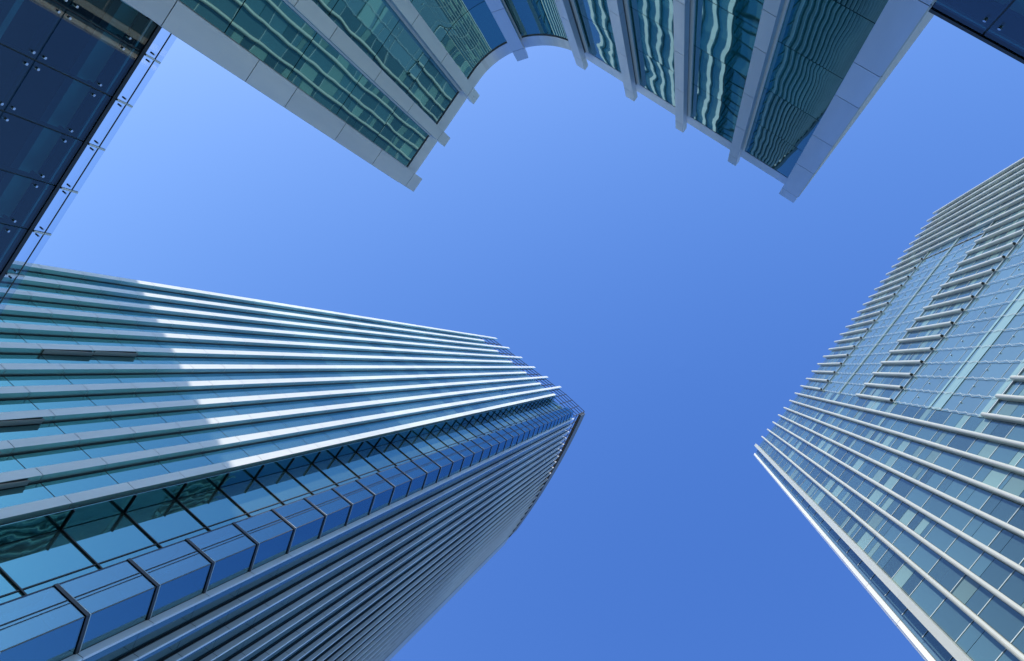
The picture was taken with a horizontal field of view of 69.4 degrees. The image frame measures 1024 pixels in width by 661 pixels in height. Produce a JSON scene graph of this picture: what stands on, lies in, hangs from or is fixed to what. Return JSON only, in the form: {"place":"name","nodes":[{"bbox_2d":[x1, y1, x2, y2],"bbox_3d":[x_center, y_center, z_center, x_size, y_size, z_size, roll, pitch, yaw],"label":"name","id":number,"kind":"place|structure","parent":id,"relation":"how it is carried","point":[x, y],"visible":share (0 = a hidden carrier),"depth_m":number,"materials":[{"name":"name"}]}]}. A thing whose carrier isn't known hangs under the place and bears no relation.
{"place":"outdoors","nodes":[
{"label":"outdoors","id":0,"kind":"place"},
{"bbox_2d":[0,260,584,660],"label":"curved office tower","id":1,"kind":"structure","parent":0,"point":[187,474],"depth_m":57.17,"materials":[{"name":"blue glass"},{"name":"metal"}]},
{"bbox_2d":[0,478,30,488],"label":"open window","id":2,"kind":"structure","parent":1,"relation":"in","point":[22,482],"depth_m":36.07,"materials":[{"name":"grey"}]},
{"bbox_2d":[0,417,44,425],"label":"open window","id":3,"kind":"structure","parent":1,"relation":"in","point":[39,420],"depth_m":40.69,"materials":[{"name":"grey"}]},
{"bbox_2d":[0,587,84,660],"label":"bay window","id":4,"kind":"structure","parent":1,"relation":"in","point":[43,625],"depth_m":30.01,"materials":[{"name":"blue glass"}]},
{"bbox_2d":[41,349,94,355],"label":"open window","id":5,"kind":"structure","parent":1,"relation":"in","point":[46,351],"depth_m":50.59,"materials":[{"name":"grey"}]},
{"bbox_2d":[52,561,155,653],"bbox_3d":[-18.735,12.505,33.909,2.678,4.362,1.683,37,-85,12],"label":"bay window","id":6,"kind":"structure","parent":1,"relation":"in","point":[113,599],"depth_m":33.59,"materials":[{"name":"blue glass"}]},
{"bbox_2d":[93,351,137,356],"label":"open window","id":7,"kind":"structure","parent":1,"relation":"in","point":[106,353],"depth_m":54.80,"materials":[{"name":"grey"}]},
{"bbox_2d":[125,541,211,619],"bbox_3d":[-17.768,12.716,38.157,2.678,4.362,1.683,37,-85,12],"label":"bay window","id":8,"kind":"structure","parent":1,"relation":"in","point":[179,573],"depth_m":37.86,"materials":[{"name":"blue glass"}]},
{"bbox_2d":[184,524,255,593],"bbox_3d":[-16.802,12.926,42.405,2.678,4.362,1.683,37,-85,12],"label":"bay window","id":9,"kind":"structure","parent":1,"relation":"in","point":[230,552],"depth_m":42.13,"materials":[{"name":"blue glass"}]},
{"bbox_2d":[231,511,293,571],"bbox_3d":[-15.835,13.137,46.653,2.678,4.362,1.683,37,-85,12],"label":"bay window","id":10,"kind":"structure","parent":1,"relation":"in","point":[271,535],"depth_m":46.39,"materials":[{"name":"blue glass"}]},
{"bbox_2d":[270,499,324,553],"bbox_3d":[-14.869,13.348,50.901,2.678,4.362,1.683,37,-85,12],"label":"bay window","id":11,"kind":"structure","parent":1,"relation":"in","point":[306,521],"depth_m":50.65,"materials":[{"name":"blue glass"}]},
{"bbox_2d":[303,490,350,538],"bbox_3d":[-13.902,13.558,55.149,2.678,4.362,1.683,37,-85,12],"label":"bay window","id":12,"kind":"structure","parent":1,"relation":"in","point":[335,509],"depth_m":54.92,"materials":[{"name":"blue glass"}]},
{"bbox_2d":[331,481,373,525],"bbox_3d":[-12.935,13.769,59.397,2.678,4.362,1.683,37,-85,12],"label":"bay window","id":13,"kind":"structure","parent":1,"relation":"in","point":[360,499],"depth_m":59.17,"materials":[{"name":"blue glass"}]},
{"bbox_2d":[355,474,393,514],"bbox_3d":[-11.969,13.980,63.645,2.678,4.362,1.683,37,-85,12],"label":"bay window","id":14,"kind":"structure","parent":1,"relation":"in","point":[382,491],"depth_m":63.44,"materials":[{"name":"blue glass"}]},
{"bbox_2d":[376,467,410,505],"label":"bay window","id":15,"kind":"structure","parent":1,"relation":"in","point":[400,482],"depth_m":67.70,"materials":[{"name":"blue glass"}]},
{"bbox_2d":[395,461,426,496],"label":"bay window","id":16,"kind":"structure","parent":1,"relation":"in","point":[417,476],"depth_m":71.93,"materials":[{"name":"blue glass"}]},
{"bbox_2d":[410,457,439,489],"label":"bay window","id":17,"kind":"structure","parent":1,"relation":"in","point":[432,470],"depth_m":76.15,"materials":[{"name":"blue glass"}]},
{"bbox_2d":[425,452,452,482],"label":"bay window","id":18,"kind":"structure","parent":1,"relation":"in","point":[445,465],"depth_m":80.43,"materials":[{"name":"blue glass"}]},
{"bbox_2d":[438,448,463,476],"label":"bay window","id":19,"kind":"structure","parent":1,"relation":"in","point":[457,460],"depth_m":84.66,"materials":[{"name":"blue glass"}]},
{"bbox_2d":[450,444,473,471],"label":"bay window","id":20,"kind":"structure","parent":1,"relation":"in","point":[460,449],"depth_m":88.96,"materials":[{"name":"blue glass"}]},
{"bbox_2d":[461,441,482,466],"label":"bay window","id":21,"kind":"structure","parent":1,"relation":"in","point":[470,445],"depth_m":93.22,"materials":[{"name":"blue glass"}]},
{"bbox_2d":[470,438,491,461],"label":"bay window","id":22,"kind":"structure","parent":1,"relation":"in","point":[486,448],"depth_m":97.42,"materials":[{"name":"blue glass"}]},
{"bbox_2d":[479,435,498,457],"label":"bay window","id":23,"kind":"structure","parent":1,"relation":"in","point":[491,441],"depth_m":101.70,"materials":[{"name":"blue glass"}]},
{"bbox_2d":[488,432,505,454],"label":"bay window","id":24,"kind":"structure","parent":1,"relation":"in","point":[495,435],"depth_m":105.96,"materials":[{"name":"blue glass"}]},
{"bbox_2d":[495,430,512,450],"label":"bay window","id":25,"kind":"structure","parent":1,"relation":"in","point":[504,434],"depth_m":110.15,"materials":[{"name":"blue glass"}]},
{"bbox_2d":[502,427,518,447],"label":"bay window","id":26,"kind":"structure","parent":1,"relation":"in","point":[511,432],"depth_m":114.44,"materials":[{"name":"blue glass"}]},
{"bbox_2d":[510,425,524,444],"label":"bay window","id":27,"kind":"structure","parent":1,"relation":"in","point":[521,433],"depth_m":118.68,"materials":[{"name":"blue glass"}]},
{"bbox_2d":[516,423,529,441],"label":"bay window","id":28,"kind":"structure","parent":1,"relation":"in","point":[521,426],"depth_m":122.88,"materials":[{"name":"blue glass"}]},
{"bbox_2d":[521,421,534,439],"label":"bay window","id":29,"kind":"structure","parent":1,"relation":"in","point":[526,424],"depth_m":127.14,"materials":[{"name":"blue glass"}]},
{"bbox_2d":[526,420,539,436],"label":"bay window","id":30,"kind":"structure","parent":1,"relation":"in","point":[536,426],"depth_m":131.48,"materials":[{"name":"blue glass"}]},
{"bbox_2d":[530,418,543,434],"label":"bay window","id":31,"kind":"structure","parent":1,"relation":"in","point":[535,420],"depth_m":135.61,"materials":[{"name":"blue glass"}]},
{"bbox_2d":[535,417,547,432],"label":"bay window","id":32,"kind":"structure","parent":1,"relation":"in","point":[540,419],"depth_m":139.89,"materials":[{"name":"blue glass"}]},
{"bbox_2d":[539,415,551,429],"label":"bay window","id":33,"kind":"structure","parent":1,"relation":"in","point":[544,417],"depth_m":144.19,"materials":[{"name":"blue glass"}]},
{"bbox_2d":[545,414,555,428],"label":"bay window","id":34,"kind":"structure","parent":1,"relation":"in","point":[551,418],"depth_m":148.46,"materials":[{"name":"blue glass"}]},
{"bbox_2d":[547,413,558,426],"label":"bay window","id":35,"kind":"structure","parent":1,"relation":"in","point":[551,414],"depth_m":152.63,"materials":[{"name":"blue glass"}]},
{"bbox_2d":[551,411,561,424],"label":"bay window","id":36,"kind":"structure","parent":1,"relation":"in","point":[555,413],"depth_m":156.86,"materials":[{"name":"blue glass"}]},
{"bbox_2d":[555,410,564,423],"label":"bay window","id":37,"kind":"structure","parent":1,"relation":"in","point":[563,416],"depth_m":161.25,"materials":[{"name":"blue glass"}]},
{"bbox_2d":[559,409,567,422],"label":"bay window","id":38,"kind":"structure","parent":1,"relation":"in","point":[566,415],"depth_m":165.34,"materials":[{"name":"blue glass"}]},
{"bbox_2d":[562,408,570,420],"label":"bay window","id":39,"kind":"structure","parent":1,"relation":"in","point":[563,409],"depth_m":169.80,"materials":[{"name":"blue glass"}]},
{"bbox_2d":[565,407,572,419],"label":"bay window","id":40,"kind":"structure","parent":1,"relation":"in","point":[566,408],"depth_m":174.06,"materials":[{"name":"blue glass"}]},
{"bbox_2d":[15,15,1023,660],"label":"sky","id":41,"kind":"structure","parent":0,"point":[669,288],"materials":[{"name":"blue"}]},
{"bbox_2d":[121,0,935,202],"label":"courtyard building","id":42,"kind":"structure","parent":0,"point":[784,92],"depth_m":21.52,"materials":[{"name":"teal glass"}]},
{"bbox_2d":[754,157,1023,660],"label":"slab office tower","id":43,"kind":"structure","parent":0,"point":[889,455],"depth_m":60.59,"materials":[{"name":"glass"}]},
{"bbox_3d":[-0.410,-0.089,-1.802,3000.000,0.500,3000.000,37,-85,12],"label":"ground","id":44,"kind":"structure","parent":0,"visible":0},
{"bbox_2d":[0,0,171,303],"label":"glass wall","id":45,"kind":"structure","parent":44,"relation":"on","point":[68,68],"depth_m":15.55,"materials":[{"name":"blue"}]},
{"bbox_2d":[928,0,1023,63],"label":"glass wall","id":46,"kind":"structure","parent":44,"relation":"on","point":[998,25],"depth_m":11.84,"materials":[{"name":"blue glass"}]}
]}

